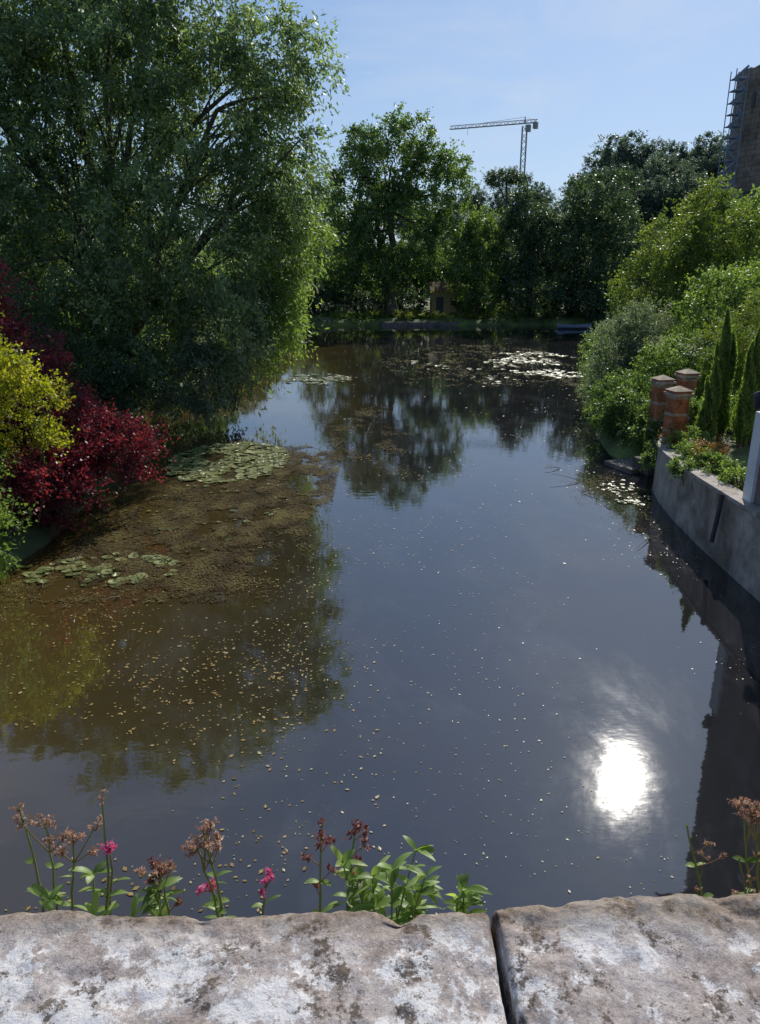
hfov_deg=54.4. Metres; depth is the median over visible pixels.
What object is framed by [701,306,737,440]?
italian cypress
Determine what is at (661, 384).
brick gate pillar
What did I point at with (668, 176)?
distant trees
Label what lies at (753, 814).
red valerian plant
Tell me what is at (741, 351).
bamboo clump
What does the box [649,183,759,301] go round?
plane tree
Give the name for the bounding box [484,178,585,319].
riverside tree
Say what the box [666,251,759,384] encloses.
walnut tree
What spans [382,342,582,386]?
water weed
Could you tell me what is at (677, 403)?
brick gate pillar
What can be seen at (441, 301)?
ochre boathouse
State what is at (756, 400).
wall lantern
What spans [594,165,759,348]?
robinia tree
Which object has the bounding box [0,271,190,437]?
riverside shrub
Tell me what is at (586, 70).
sky
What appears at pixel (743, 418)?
italian cypress
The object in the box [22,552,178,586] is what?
water lily pads
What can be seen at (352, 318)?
riverbank undergrowth
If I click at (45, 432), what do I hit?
golden shrub
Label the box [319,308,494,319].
meadow plants
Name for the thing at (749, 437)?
italian cypress
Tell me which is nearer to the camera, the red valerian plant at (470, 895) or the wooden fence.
the red valerian plant at (470, 895)
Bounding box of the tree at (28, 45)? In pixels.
[0,0,349,428]
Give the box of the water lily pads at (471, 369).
[411,361,520,386]
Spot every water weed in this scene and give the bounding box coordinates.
[0,440,247,621]
[16,440,342,603]
[319,406,407,477]
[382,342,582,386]
[542,460,698,558]
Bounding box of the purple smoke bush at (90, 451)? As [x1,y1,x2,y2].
[0,258,179,537]
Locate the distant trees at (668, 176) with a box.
[0,129,729,373]
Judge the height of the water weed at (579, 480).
0.223 m
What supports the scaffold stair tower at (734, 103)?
on the ground at (36, 537)
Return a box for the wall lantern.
[753,391,759,409]
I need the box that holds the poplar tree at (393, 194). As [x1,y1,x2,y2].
[304,101,488,315]
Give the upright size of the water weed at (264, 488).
0.225 m
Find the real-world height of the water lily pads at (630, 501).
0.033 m
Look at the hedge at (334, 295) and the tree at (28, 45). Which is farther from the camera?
the hedge at (334, 295)
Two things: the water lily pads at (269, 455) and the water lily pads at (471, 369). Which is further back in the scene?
the water lily pads at (471, 369)
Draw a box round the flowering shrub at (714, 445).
[657,419,730,467]
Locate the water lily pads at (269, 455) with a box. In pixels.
[164,441,289,482]
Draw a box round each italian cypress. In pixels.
[694,356,722,441]
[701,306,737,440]
[730,326,759,447]
[746,410,758,444]
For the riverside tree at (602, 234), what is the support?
on the ground at (36, 537)
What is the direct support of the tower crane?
on the ground at (36, 537)
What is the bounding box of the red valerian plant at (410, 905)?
[301,817,445,924]
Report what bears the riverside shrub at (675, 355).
on the ground at (36, 537)
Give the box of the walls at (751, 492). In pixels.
[742,411,759,505]
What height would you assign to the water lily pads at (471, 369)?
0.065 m
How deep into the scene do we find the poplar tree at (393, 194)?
81.32 m
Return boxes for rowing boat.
[557,323,591,328]
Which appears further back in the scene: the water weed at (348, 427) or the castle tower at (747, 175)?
the castle tower at (747, 175)
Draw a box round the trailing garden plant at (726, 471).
[661,425,746,490]
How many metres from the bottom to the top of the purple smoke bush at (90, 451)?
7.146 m
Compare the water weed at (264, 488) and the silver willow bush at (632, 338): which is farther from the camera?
the silver willow bush at (632, 338)
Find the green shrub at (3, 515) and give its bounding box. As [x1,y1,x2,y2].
[0,448,38,575]
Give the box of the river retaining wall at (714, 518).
[652,433,759,601]
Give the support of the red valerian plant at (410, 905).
on the stone bridge
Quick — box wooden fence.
[336,303,391,315]
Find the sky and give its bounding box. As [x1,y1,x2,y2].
[0,0,759,256]
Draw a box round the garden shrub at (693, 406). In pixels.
[657,384,742,438]
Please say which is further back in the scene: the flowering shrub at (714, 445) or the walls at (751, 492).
the flowering shrub at (714, 445)
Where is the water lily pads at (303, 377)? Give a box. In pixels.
[283,374,351,383]
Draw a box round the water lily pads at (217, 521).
[132,469,292,551]
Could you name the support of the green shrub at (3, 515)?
on the ground at (36, 537)
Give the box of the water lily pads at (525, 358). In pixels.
[484,351,585,377]
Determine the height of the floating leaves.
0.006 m
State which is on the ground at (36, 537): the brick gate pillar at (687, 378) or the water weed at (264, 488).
the brick gate pillar at (687, 378)
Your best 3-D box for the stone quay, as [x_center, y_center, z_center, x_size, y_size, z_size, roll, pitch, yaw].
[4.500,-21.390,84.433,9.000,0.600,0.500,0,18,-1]
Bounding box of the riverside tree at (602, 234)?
[540,165,655,324]
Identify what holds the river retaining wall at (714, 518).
on the ground at (36, 537)
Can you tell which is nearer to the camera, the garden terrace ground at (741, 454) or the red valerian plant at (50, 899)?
the red valerian plant at (50, 899)
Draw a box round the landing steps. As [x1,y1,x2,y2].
[604,456,655,475]
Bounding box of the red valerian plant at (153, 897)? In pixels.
[129,816,280,918]
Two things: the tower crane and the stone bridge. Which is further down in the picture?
the stone bridge
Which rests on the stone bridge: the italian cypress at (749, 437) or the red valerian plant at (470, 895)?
the red valerian plant at (470, 895)
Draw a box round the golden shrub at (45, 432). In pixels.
[0,295,79,524]
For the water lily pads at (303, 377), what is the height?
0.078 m
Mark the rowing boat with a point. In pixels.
(579, 326)
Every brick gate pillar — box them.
[645,375,676,431]
[659,386,694,442]
[674,369,701,419]
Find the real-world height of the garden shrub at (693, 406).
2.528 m
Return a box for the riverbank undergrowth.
[0,303,706,580]
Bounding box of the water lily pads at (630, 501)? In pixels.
[596,479,651,504]
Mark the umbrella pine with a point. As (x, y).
(494, 180)
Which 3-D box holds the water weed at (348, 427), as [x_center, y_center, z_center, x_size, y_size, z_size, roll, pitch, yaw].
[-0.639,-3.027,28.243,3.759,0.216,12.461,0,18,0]
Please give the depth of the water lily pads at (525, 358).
50.39 m
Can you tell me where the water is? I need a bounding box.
[0,324,759,930]
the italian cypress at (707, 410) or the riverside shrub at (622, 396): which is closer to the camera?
the italian cypress at (707, 410)
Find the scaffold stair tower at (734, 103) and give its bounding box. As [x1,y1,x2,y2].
[715,65,749,201]
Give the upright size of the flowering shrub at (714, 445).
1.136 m
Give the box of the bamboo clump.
[684,282,759,407]
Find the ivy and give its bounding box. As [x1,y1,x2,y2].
[637,438,693,490]
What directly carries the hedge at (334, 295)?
on the ground at (36, 537)
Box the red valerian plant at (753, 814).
[685,796,759,897]
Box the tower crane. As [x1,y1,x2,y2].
[450,116,537,197]
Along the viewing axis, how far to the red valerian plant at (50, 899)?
1.11 m
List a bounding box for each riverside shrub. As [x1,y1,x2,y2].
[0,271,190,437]
[580,364,663,452]
[625,303,755,406]
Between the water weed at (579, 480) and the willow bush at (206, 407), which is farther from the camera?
the willow bush at (206, 407)
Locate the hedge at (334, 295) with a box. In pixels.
[273,279,644,317]
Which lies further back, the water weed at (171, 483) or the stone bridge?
the water weed at (171, 483)
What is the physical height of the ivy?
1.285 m
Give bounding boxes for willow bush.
[128,275,280,429]
[577,293,684,404]
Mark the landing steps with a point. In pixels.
(630, 465)
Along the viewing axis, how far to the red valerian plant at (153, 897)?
1.11 m
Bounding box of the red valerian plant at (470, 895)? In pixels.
[443,872,492,913]
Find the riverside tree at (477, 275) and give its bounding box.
[439,203,525,317]
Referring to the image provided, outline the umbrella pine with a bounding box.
[480,165,533,218]
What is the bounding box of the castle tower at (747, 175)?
[723,65,759,234]
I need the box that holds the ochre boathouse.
[428,282,462,314]
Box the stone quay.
[380,322,458,325]
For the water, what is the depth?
11.69 m
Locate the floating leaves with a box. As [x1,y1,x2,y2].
[0,338,757,914]
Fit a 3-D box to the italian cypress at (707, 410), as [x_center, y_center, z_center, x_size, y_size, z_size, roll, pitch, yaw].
[9.268,-3.018,20.831,0.656,2.794,0.540,13,22,34]
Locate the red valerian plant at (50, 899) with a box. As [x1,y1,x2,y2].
[9,789,130,915]
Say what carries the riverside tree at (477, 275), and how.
on the ground at (36, 537)
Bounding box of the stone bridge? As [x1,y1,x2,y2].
[0,893,759,1023]
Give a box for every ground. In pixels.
[0,211,754,570]
[679,434,750,481]
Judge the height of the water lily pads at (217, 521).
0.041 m
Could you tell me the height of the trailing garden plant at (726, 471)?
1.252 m

